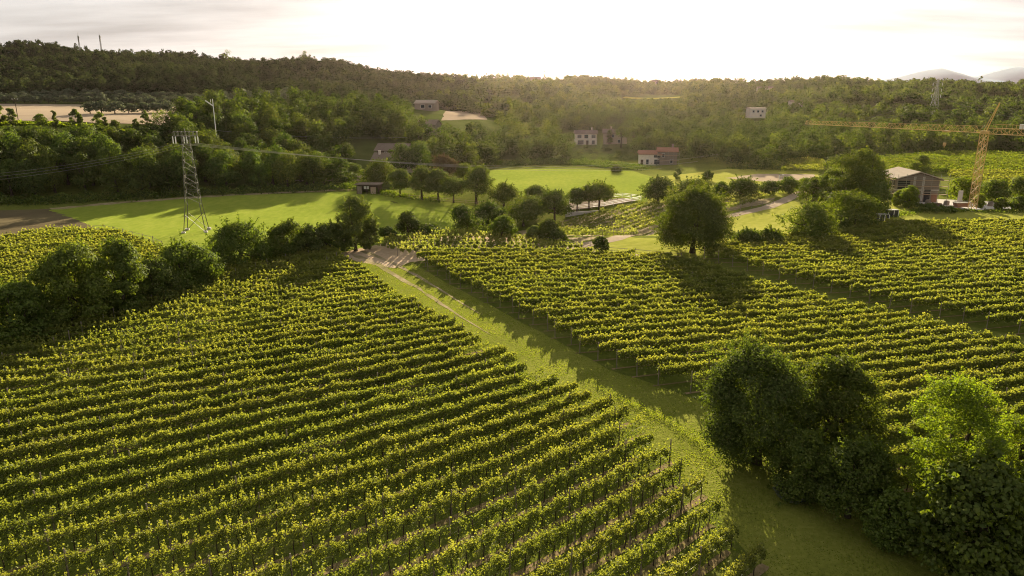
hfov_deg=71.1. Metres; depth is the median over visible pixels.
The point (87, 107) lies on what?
olive tree
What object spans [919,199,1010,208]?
concrete yard
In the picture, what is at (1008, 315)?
vine row
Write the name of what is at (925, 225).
vine row
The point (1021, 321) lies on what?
vine row
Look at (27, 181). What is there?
woodland tree
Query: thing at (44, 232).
vine row
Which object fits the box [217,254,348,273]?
vine row
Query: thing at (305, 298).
vine row
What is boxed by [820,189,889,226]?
broadleaf tree
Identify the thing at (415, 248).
vine row
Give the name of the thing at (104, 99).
olive tree
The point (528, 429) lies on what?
vine row
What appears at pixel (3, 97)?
olive tree
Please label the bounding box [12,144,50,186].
woodland tree
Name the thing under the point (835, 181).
poplar tree
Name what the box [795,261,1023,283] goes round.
vine row
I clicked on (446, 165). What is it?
power line
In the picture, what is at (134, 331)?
grass
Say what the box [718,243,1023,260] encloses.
vine row
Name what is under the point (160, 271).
broadleaf tree
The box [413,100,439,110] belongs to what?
hill house
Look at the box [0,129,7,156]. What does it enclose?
woodland tree
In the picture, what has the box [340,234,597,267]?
sandy soil
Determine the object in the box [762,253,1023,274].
vine row
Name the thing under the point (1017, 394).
vine row
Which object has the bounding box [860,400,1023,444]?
vine row
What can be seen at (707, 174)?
shrub
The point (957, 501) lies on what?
tree
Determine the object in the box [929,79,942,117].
lattice pylon
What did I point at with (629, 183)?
green field
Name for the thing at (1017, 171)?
vine row
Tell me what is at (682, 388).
vineyard floor
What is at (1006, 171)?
vine row
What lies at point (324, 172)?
woodland tree
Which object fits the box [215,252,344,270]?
vine row
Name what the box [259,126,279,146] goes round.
woodland tree
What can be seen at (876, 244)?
vine row
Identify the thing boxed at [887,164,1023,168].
vine row
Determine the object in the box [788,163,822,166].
vine row
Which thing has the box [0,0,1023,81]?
sky
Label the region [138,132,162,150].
woodland tree
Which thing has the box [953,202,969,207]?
skip
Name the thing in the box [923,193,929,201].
doorway
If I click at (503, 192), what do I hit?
broadleaf tree
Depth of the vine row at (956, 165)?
255.40 m
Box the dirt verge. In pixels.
[50,189,352,208]
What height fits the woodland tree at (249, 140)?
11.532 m
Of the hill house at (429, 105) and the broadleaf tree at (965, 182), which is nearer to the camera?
the broadleaf tree at (965, 182)
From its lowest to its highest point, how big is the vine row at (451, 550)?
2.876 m
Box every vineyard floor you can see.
[0,235,162,323]
[0,258,766,575]
[413,258,1023,547]
[695,233,1023,335]
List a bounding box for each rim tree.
[0,105,6,127]
[5,108,17,127]
[32,113,49,127]
[50,110,59,129]
[67,109,79,127]
[76,113,84,125]
[90,111,103,124]
[101,117,108,128]
[109,120,121,131]
[132,118,140,126]
[140,110,152,131]
[149,109,172,135]
[169,113,185,142]
[182,113,199,137]
[198,122,207,137]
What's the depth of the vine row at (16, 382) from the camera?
69.97 m
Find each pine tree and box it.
[220,50,236,62]
[614,126,628,147]
[626,126,643,137]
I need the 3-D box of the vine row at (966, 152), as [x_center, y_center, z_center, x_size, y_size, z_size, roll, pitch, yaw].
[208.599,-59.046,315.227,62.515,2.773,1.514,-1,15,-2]
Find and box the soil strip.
[0,234,1023,575]
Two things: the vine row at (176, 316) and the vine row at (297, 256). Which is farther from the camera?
the vine row at (297, 256)
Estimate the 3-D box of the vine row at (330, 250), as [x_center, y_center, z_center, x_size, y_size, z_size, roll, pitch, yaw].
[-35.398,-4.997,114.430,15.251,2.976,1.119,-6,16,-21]
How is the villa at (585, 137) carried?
on the ground at (364, 147)
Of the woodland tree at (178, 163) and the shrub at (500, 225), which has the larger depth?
the woodland tree at (178, 163)
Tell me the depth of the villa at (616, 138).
349.86 m
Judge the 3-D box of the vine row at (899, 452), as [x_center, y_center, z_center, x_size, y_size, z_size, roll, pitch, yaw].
[34.816,11.398,53.707,22.115,2.766,1.124,-5,16,-19]
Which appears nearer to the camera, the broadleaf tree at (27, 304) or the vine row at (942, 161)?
the broadleaf tree at (27, 304)
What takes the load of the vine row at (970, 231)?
on the soil strip
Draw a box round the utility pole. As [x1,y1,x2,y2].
[205,99,216,134]
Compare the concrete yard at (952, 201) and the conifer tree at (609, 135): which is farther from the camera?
the conifer tree at (609, 135)
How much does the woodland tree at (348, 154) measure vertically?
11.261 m
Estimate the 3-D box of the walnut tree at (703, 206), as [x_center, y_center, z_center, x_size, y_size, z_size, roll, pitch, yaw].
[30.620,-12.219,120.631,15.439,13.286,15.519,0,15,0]
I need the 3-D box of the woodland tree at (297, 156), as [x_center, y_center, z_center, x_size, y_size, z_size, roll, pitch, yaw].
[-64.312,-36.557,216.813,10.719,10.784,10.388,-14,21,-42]
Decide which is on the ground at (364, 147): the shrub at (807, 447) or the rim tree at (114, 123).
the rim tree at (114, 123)
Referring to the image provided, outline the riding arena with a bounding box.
[569,198,635,209]
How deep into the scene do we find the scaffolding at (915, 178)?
179.51 m
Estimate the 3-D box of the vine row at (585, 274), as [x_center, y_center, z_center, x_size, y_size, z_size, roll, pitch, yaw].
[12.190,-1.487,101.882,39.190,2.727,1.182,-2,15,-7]
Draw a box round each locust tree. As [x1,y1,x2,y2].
[887,366,1023,525]
[972,405,1023,475]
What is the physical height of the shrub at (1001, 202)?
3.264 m
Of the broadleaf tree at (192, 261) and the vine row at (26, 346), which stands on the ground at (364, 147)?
the broadleaf tree at (192, 261)
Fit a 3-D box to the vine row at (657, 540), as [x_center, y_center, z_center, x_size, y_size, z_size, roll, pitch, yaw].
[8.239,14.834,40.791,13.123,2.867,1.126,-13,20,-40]
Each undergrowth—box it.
[0,180,367,206]
[349,186,446,203]
[727,144,1023,170]
[793,192,1023,217]
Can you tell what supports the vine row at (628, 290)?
on the vineyard floor at (682, 388)
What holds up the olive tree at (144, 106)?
on the ground at (364, 147)
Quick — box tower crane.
[806,102,1023,210]
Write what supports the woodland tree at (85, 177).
on the ground at (364, 147)
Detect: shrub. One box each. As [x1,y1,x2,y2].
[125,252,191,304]
[360,220,380,248]
[378,226,396,238]
[409,223,441,237]
[485,214,518,238]
[525,225,539,241]
[536,218,559,241]
[545,227,568,245]
[611,165,622,172]
[673,168,681,178]
[702,170,713,179]
[731,225,763,245]
[757,224,785,244]
[758,180,781,194]
[760,425,835,509]
[772,482,805,503]
[776,176,801,193]
[795,176,825,204]
[796,177,811,190]
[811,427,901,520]
[824,212,851,234]
[856,483,921,555]
[891,189,903,205]
[898,185,919,207]
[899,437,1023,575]
[915,202,957,213]
[971,193,986,207]
[993,197,1009,209]
[993,527,1023,575]
[999,452,1023,500]
[1008,195,1023,210]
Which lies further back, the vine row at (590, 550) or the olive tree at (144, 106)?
the olive tree at (144, 106)
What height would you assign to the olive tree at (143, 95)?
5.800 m
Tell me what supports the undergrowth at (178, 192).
on the ground at (364, 147)
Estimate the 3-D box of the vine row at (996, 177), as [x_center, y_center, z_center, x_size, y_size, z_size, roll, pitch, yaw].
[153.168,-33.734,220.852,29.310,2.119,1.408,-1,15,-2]
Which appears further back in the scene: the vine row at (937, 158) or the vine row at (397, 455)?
the vine row at (937, 158)
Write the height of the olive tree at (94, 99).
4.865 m
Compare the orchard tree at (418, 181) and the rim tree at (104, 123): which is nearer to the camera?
the orchard tree at (418, 181)
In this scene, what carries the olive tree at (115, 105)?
on the ground at (364, 147)
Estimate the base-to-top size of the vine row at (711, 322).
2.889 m
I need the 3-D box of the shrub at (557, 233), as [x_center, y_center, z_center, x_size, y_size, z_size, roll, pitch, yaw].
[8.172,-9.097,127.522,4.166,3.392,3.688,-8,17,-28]
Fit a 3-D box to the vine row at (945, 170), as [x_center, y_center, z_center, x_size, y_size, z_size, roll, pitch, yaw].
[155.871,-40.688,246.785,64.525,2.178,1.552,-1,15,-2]
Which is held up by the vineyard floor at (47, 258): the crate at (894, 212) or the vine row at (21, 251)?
the vine row at (21, 251)
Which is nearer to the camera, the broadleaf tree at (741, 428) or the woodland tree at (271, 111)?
the broadleaf tree at (741, 428)
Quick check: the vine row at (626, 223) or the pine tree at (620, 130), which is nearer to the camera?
the vine row at (626, 223)
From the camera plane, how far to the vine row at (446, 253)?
114.67 m
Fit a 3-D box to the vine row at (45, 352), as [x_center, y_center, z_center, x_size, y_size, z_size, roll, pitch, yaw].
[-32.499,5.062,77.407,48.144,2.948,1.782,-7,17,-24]
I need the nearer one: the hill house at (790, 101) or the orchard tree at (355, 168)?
the orchard tree at (355, 168)
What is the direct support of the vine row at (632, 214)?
on the sandy soil at (737, 207)
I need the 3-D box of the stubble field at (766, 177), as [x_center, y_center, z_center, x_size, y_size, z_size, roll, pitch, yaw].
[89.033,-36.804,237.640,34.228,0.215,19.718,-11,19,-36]
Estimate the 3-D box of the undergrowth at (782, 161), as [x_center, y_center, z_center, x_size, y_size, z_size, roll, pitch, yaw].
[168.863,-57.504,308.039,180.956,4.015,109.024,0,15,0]
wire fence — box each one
[18,224,162,244]
[522,231,681,256]
[578,199,773,242]
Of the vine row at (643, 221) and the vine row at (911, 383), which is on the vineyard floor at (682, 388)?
the vine row at (911, 383)
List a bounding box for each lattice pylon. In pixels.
[172,129,210,232]
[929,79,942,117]
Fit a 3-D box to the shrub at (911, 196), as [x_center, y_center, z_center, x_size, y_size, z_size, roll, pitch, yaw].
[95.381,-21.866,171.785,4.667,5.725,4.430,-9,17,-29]
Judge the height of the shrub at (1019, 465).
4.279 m
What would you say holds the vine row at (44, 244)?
on the vineyard floor at (47, 258)
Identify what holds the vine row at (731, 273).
on the vineyard floor at (682, 388)
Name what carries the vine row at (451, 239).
on the sandy soil at (402, 258)
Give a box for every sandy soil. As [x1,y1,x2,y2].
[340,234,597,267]
[518,198,774,242]
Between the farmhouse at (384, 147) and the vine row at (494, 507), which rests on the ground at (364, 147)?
the farmhouse at (384, 147)
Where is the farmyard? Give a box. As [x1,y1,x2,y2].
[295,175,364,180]
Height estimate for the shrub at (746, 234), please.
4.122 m
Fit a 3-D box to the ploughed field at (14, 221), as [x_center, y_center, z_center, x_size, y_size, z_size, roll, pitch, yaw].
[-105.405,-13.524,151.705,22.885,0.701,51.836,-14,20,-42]
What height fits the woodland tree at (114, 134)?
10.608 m
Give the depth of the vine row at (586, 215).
173.36 m
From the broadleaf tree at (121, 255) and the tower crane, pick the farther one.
the tower crane
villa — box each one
[574,128,597,144]
[602,127,626,143]
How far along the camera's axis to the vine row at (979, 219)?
145.89 m
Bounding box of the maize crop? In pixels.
[492,156,657,170]
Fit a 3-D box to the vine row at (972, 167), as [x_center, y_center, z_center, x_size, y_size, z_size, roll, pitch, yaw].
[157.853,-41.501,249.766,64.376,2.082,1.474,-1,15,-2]
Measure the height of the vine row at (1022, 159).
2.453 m
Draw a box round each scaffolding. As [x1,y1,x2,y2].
[657,151,679,162]
[884,173,950,202]
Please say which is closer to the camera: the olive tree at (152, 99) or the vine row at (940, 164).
the vine row at (940, 164)
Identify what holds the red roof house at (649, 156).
on the ground at (364, 147)
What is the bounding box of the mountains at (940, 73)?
[884,68,1003,83]
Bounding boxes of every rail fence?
[409,195,491,204]
[567,196,640,209]
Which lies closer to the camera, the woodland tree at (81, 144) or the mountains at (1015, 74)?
the woodland tree at (81, 144)
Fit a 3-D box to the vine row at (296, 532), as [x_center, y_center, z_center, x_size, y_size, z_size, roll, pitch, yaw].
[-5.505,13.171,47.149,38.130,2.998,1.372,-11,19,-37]
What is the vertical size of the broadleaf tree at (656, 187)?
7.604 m
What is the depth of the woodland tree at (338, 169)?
211.65 m
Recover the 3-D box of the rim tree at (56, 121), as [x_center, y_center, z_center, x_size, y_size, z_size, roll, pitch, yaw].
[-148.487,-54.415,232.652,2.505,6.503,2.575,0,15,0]
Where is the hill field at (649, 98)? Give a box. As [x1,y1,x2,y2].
[623,97,679,98]
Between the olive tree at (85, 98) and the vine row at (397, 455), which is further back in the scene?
the olive tree at (85, 98)
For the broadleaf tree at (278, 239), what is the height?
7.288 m
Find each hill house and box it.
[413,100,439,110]
[418,119,441,134]
[745,107,766,117]
[787,100,802,106]
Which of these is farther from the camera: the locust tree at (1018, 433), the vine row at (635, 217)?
the vine row at (635, 217)
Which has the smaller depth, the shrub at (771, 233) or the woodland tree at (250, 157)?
the shrub at (771, 233)
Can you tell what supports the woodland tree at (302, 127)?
on the ground at (364, 147)
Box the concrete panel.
[957,191,962,201]
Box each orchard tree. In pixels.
[343,162,363,179]
[386,168,410,196]
[404,165,434,199]
[425,167,449,200]
[439,176,465,202]
[461,163,494,203]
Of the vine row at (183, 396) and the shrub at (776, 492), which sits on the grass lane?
the shrub at (776, 492)
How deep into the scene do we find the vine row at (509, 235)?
128.23 m
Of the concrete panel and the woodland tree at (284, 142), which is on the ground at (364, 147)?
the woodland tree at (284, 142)
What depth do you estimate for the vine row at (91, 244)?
120.31 m
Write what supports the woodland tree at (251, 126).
on the ground at (364, 147)
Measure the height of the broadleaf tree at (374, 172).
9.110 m
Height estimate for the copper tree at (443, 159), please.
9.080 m
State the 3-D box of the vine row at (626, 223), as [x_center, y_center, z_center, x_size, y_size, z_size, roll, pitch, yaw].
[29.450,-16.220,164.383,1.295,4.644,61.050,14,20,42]
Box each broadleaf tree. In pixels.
[0,271,59,345]
[29,232,123,328]
[92,233,149,317]
[146,231,228,294]
[196,212,280,266]
[263,217,317,260]
[289,223,325,257]
[312,218,351,252]
[359,157,395,184]
[394,210,420,236]
[447,203,485,230]
[453,163,470,178]
[471,196,507,228]
[486,178,522,206]
[504,191,546,226]
[523,184,548,198]
[538,185,574,220]
[565,187,585,211]
[582,177,618,209]
[582,184,597,208]
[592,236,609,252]
[636,174,679,200]
[674,175,718,194]
[690,326,828,475]
[711,181,732,196]
[727,173,764,198]
[772,194,847,242]
[790,347,899,452]
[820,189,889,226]
[840,145,897,198]
[864,176,893,215]
[908,155,936,175]
[946,175,987,200]
[980,179,1015,201]
[1008,175,1023,196]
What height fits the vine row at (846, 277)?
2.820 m
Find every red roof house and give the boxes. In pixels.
[637,150,662,164]
[656,144,678,164]
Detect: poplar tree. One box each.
[333,195,379,250]
[813,163,843,207]
[820,152,870,208]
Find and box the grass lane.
[352,260,957,575]
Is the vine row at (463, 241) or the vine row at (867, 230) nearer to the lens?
the vine row at (463, 241)
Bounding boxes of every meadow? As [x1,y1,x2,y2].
[582,198,1023,257]
[647,169,819,203]
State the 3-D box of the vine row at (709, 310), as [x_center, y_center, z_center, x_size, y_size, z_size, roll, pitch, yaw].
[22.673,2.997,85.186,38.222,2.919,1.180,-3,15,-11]
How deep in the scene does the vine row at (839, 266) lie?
106.90 m
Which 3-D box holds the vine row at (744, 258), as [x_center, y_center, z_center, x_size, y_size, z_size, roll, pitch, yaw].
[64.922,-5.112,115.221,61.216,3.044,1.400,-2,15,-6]
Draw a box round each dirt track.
[352,254,490,334]
[361,250,481,314]
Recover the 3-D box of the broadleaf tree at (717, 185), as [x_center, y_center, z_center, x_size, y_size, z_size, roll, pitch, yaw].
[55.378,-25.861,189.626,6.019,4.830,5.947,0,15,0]
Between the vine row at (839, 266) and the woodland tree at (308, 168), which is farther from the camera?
the woodland tree at (308, 168)
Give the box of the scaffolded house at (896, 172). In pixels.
[883,167,943,201]
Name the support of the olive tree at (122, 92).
on the ground at (364, 147)
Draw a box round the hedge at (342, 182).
[296,179,359,185]
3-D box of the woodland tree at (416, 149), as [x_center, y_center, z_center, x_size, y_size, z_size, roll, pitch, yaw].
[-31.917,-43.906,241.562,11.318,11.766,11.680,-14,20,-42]
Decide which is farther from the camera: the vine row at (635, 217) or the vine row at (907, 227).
the vine row at (635, 217)
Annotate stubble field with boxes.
[0,104,175,124]
[441,111,486,120]
[729,174,814,181]
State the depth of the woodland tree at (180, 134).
219.90 m
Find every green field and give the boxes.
[49,191,492,264]
[486,169,652,201]
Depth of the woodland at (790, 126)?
420.80 m
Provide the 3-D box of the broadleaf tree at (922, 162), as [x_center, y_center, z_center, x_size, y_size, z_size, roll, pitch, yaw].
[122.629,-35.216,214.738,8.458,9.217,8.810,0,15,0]
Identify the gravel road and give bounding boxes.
[573,191,806,247]
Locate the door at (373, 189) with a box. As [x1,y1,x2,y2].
[370,187,375,193]
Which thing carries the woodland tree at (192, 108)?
on the ground at (364, 147)
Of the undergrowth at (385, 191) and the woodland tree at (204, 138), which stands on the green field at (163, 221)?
the undergrowth at (385, 191)
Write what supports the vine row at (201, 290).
on the vineyard floor at (475, 501)
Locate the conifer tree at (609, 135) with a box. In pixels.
[605,130,612,143]
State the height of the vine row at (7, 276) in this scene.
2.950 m
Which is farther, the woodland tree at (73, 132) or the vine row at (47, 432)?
the woodland tree at (73, 132)
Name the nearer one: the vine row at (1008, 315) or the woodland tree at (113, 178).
the vine row at (1008, 315)
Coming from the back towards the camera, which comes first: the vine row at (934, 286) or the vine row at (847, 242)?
the vine row at (847, 242)
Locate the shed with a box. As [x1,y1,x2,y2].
[354,182,382,193]
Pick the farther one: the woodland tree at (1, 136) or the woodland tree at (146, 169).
the woodland tree at (1, 136)
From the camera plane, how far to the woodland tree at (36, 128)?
204.31 m
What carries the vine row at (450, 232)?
on the sandy soil at (402, 258)
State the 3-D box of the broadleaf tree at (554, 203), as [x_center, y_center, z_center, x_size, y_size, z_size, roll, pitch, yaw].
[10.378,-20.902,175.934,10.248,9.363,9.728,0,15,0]
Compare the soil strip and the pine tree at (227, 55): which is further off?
the pine tree at (227, 55)
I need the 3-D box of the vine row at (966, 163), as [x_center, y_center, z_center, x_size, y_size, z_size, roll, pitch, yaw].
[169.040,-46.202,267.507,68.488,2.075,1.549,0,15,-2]
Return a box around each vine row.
[0,121,167,137]
[0,226,121,239]
[0,230,126,242]
[0,230,131,244]
[0,234,137,247]
[0,235,144,249]
[0,237,150,252]
[0,240,156,257]
[0,242,162,258]
[0,245,160,261]
[0,248,162,267]
[0,252,156,270]
[0,260,140,275]
[0,270,117,283]
[0,271,71,280]
[0,292,403,346]
[0,294,416,355]
[0,298,422,369]
[0,304,427,371]
[0,306,435,387]
[0,313,449,392]
[0,315,457,408]
[0,322,464,417]
[0,330,472,424]
[0,332,481,437]
[0,340,489,449]
[0,343,507,466]
[0,350,517,484]
[0,360,527,504]
[0,366,546,521]
[0,370,559,545]
[0,380,579,572]
[0,388,592,575]
[1,257,147,274]
[1,285,393,330]
[2,224,109,236]
[3,119,141,131]
[5,289,397,337]
[14,281,388,322]
[18,225,92,234]
[39,224,75,230]
[63,392,615,575]
[77,277,383,311]
[85,273,378,307]
[87,272,373,301]
[150,263,366,288]
[156,267,370,292]
[160,403,630,575]
[211,260,361,280]
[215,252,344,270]
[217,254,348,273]
[217,256,351,274]
[221,411,646,575]
[228,247,341,266]
[248,245,337,260]
[306,427,654,575]
[377,237,563,246]
[379,234,544,243]
[380,438,672,575]
[387,231,527,238]
[387,241,582,248]
[397,244,450,255]
[405,228,507,236]
[416,248,634,258]
[425,249,672,266]
[426,244,592,254]
[427,253,684,266]
[433,227,480,233]
[437,255,699,274]
[438,455,684,575]
[446,259,706,277]
[449,261,721,279]
[460,268,729,287]
[471,269,745,292]
[482,272,754,292]
[487,278,770,302]
[499,280,787,302]
[512,285,798,308]
[518,288,816,318]
[520,467,708,575]
[532,292,827,318]
[539,204,623,230]
[547,296,846,330]
[554,300,867,332]
[557,208,604,224]
[560,196,726,234]
[562,192,745,235]
[565,209,665,234]
[566,199,659,230]
[569,201,665,234]
[569,225,637,234]
[570,200,644,227]
[570,205,670,234]
[570,302,887,344]
[573,225,607,235]
[578,308,908,352]
[590,493,722,575]
[596,310,930,360]
[616,317,945,367]
[635,323,969,376]
[643,519,738,575]
[656,329,992,384]
[689,332,1019,392]
[692,191,762,215]
[704,241,1023,258]
[710,238,1023,250]
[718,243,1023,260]
[719,235,1022,245]
[719,537,768,575]
[726,191,773,207]
[732,245,1022,266]
[740,341,1023,384]
[741,232,1023,243]
[741,351,1023,396]
[746,249,1023,270]
[755,359,1023,406]
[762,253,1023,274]
[778,256,1023,279]
[781,165,823,169]
[781,165,824,170]
[781,228,1022,235]
[783,230,1023,239]
[784,370,1023,418]
[785,159,824,162]
[785,161,824,164]
[785,164,822,165]
[786,158,823,160]
[787,157,822,160]
[788,159,822,162]
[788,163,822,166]
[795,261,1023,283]
[812,263,1023,287]
[823,385,1023,436]
[824,226,1023,235]
[830,268,1023,292]
[837,224,1023,231]
[849,273,1023,297]
[852,222,1023,229]
[853,220,1023,228]
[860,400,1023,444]
[868,279,1023,301]
[870,217,1023,224]
[876,167,1022,171]
[878,155,1023,157]
[878,164,1020,167]
[879,154,1022,156]
[880,157,1023,159]
[880,159,1023,162]
[881,156,1023,158]
[882,157,1018,160]
[883,158,1023,162]
[883,166,1023,168]
[884,155,1021,158]
[884,166,1023,169]
[885,154,1023,156]
[885,160,1019,163]
[885,160,1023,163]
[885,162,1023,166]
[885,216,1023,223]
[885,429,1017,467]
[886,158,1020,160]
[887,162,1017,164]
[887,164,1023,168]
[888,282,1023,306]
[889,442,1019,490]
[898,153,1023,155]
[903,152,1016,154]
[909,287,1023,312]
[912,152,1016,153]
[917,151,1023,153]
[927,150,1021,152]
[937,150,1022,152]
[938,295,1023,316]
[947,169,1023,174]
[948,169,1023,172]
[949,167,1010,170]
[949,170,1023,173]
[949,172,1023,177]
[950,171,1023,174]
[954,173,1022,177]
[959,150,1023,151]
[960,175,1023,177]
[961,299,1023,322]
[969,176,1014,178]
[985,309,1023,328]
[1017,317,1023,333]
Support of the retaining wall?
on the ground at (364, 147)
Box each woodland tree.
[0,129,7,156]
[0,130,24,164]
[0,146,21,180]
[0,158,22,196]
[11,157,50,194]
[12,138,52,164]
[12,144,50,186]
[18,128,41,155]
[25,125,50,143]
[31,146,66,192]
[37,126,57,152]
[47,130,75,158]
[48,137,82,184]
[66,152,102,192]
[67,126,82,142]
[70,145,107,185]
[73,129,99,144]
[73,135,101,173]
[76,123,99,137]
[88,132,123,176]
[95,139,125,175]
[95,164,134,194]
[102,126,124,143]
[105,143,127,166]
[116,127,144,160]
[123,146,162,192]
[129,147,159,187]
[133,142,159,170]
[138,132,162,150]
[149,162,182,191]
[155,137,168,149]
[156,146,190,168]
[158,142,185,186]
[164,146,202,191]
[165,120,197,143]
[171,98,193,118]
[175,126,195,146]
[177,145,203,176]
[181,100,206,131]
[188,131,215,167]
[193,99,222,126]
[193,144,217,181]
[198,127,222,148]
[200,157,229,184]
[201,89,222,122]
[204,148,242,187]
[209,138,223,151]
[211,146,242,182]
[219,142,241,166]
[220,112,239,138]
[226,111,246,136]
[227,123,251,147]
[231,133,262,154]
[232,137,247,171]
[236,157,262,183]
[238,120,260,140]
[240,145,272,187]
[240,158,265,184]
[258,105,278,131]
[258,147,273,183]
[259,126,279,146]
[259,143,286,186]
[261,117,284,142]
[270,131,292,151]
[271,150,301,186]
[276,138,290,152]
[288,138,309,152]
[288,149,307,184]
[290,114,312,144]
[295,155,323,185]
[298,145,317,173]
[300,153,325,185]
[309,151,331,184]
[323,157,356,182]
[337,142,356,164]
[385,142,417,169]
[405,121,427,142]
[405,140,431,168]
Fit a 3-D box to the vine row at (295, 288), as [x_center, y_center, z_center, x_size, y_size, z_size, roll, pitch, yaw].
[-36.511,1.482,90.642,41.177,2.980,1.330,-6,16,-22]
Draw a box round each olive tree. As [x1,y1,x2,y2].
[0,94,7,102]
[6,94,18,102]
[16,94,28,102]
[24,95,34,102]
[30,96,41,102]
[44,95,52,102]
[49,96,58,102]
[58,95,67,101]
[66,96,76,102]
[67,89,78,95]
[80,101,99,113]
[82,92,92,97]
[82,96,91,101]
[90,96,98,101]
[91,88,101,92]
[92,100,109,113]
[96,92,108,98]
[97,96,109,102]
[105,100,125,113]
[112,93,123,98]
[117,89,127,95]
[117,97,127,103]
[119,103,136,112]
[123,93,134,97]
[124,96,135,103]
[133,91,143,95]
[134,97,142,103]
[135,101,150,111]
[138,93,148,98]
[141,97,149,103]
[147,97,156,102]
[149,102,162,112]
[150,92,158,97]
[157,91,166,98]
[159,100,174,111]
[164,96,174,102]
[165,92,175,96]
[227,92,235,97]
[280,93,288,99]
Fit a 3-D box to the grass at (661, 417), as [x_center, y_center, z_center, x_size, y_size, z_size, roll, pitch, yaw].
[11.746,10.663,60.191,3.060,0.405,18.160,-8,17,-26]
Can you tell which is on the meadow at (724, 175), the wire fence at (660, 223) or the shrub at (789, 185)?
the shrub at (789, 185)
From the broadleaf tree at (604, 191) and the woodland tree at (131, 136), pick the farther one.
the woodland tree at (131, 136)
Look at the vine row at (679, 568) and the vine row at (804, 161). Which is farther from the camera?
the vine row at (804, 161)
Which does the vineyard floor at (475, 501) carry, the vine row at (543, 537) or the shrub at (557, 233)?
the vine row at (543, 537)
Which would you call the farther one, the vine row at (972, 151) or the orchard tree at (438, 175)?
the vine row at (972, 151)
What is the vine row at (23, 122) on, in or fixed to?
on the ground at (364, 147)
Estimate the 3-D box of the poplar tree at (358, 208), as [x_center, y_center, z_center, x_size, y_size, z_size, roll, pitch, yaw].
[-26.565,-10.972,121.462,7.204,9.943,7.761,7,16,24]
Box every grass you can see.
[0,257,759,575]
[587,381,719,461]
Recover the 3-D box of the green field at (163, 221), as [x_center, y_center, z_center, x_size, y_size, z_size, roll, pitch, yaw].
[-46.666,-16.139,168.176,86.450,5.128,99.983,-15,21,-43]
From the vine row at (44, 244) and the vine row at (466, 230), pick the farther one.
the vine row at (466, 230)
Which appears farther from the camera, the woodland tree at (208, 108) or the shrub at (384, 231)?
the woodland tree at (208, 108)
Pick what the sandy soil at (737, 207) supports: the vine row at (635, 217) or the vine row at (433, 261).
the vine row at (635, 217)
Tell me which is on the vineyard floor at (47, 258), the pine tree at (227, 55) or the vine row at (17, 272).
the vine row at (17, 272)
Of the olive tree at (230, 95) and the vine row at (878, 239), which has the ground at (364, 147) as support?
the olive tree at (230, 95)
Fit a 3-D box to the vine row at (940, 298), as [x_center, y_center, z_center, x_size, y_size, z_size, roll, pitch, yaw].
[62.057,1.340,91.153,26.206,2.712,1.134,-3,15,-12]
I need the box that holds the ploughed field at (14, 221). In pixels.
[0,209,94,239]
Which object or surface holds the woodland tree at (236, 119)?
on the ground at (364, 147)
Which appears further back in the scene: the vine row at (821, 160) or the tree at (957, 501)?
the vine row at (821, 160)
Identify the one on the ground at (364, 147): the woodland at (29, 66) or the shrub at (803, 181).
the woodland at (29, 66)
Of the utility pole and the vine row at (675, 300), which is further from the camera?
the utility pole
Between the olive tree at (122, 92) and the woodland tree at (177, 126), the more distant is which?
the olive tree at (122, 92)
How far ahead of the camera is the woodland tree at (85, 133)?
205.56 m
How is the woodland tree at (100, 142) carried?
on the ground at (364, 147)
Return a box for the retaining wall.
[565,210,602,216]
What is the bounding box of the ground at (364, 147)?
[0,69,1023,539]
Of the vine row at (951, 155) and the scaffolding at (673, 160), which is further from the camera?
the vine row at (951, 155)
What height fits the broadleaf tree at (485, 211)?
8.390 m
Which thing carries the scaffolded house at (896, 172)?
on the ground at (364, 147)
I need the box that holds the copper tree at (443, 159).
[432,153,460,178]
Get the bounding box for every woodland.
[0,39,509,116]
[0,86,535,181]
[412,73,775,166]
[755,75,1023,167]
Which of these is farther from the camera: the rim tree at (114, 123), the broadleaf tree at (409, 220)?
the rim tree at (114, 123)
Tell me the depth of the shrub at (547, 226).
128.51 m
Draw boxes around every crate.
[875,213,889,221]
[884,209,898,216]
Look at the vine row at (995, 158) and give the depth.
288.20 m
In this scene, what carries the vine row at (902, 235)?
on the soil strip
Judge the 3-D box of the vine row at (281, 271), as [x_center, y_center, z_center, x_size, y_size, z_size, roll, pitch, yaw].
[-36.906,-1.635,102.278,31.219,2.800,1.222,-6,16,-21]
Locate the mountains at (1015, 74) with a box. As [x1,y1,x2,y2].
[977,67,1023,82]
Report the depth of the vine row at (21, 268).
104.90 m
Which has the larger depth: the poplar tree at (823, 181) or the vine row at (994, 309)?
the poplar tree at (823, 181)
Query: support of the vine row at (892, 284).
on the vineyard floor at (790, 279)
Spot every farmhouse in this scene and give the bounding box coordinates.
[370,150,420,172]
[374,143,410,152]
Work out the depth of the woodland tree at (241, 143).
220.92 m
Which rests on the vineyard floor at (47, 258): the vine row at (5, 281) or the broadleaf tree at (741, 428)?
the vine row at (5, 281)
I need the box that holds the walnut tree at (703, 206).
[649,175,740,255]
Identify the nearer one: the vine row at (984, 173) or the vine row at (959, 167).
the vine row at (984, 173)
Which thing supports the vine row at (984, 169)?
on the ground at (364, 147)
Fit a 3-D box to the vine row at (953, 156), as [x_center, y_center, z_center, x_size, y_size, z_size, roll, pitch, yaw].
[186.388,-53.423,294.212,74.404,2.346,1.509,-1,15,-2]
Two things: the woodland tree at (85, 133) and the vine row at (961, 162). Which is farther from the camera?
the vine row at (961, 162)
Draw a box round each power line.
[0,143,196,179]
[7,143,185,175]
[7,146,162,172]
[186,143,697,168]
[192,145,702,165]
[197,143,646,170]

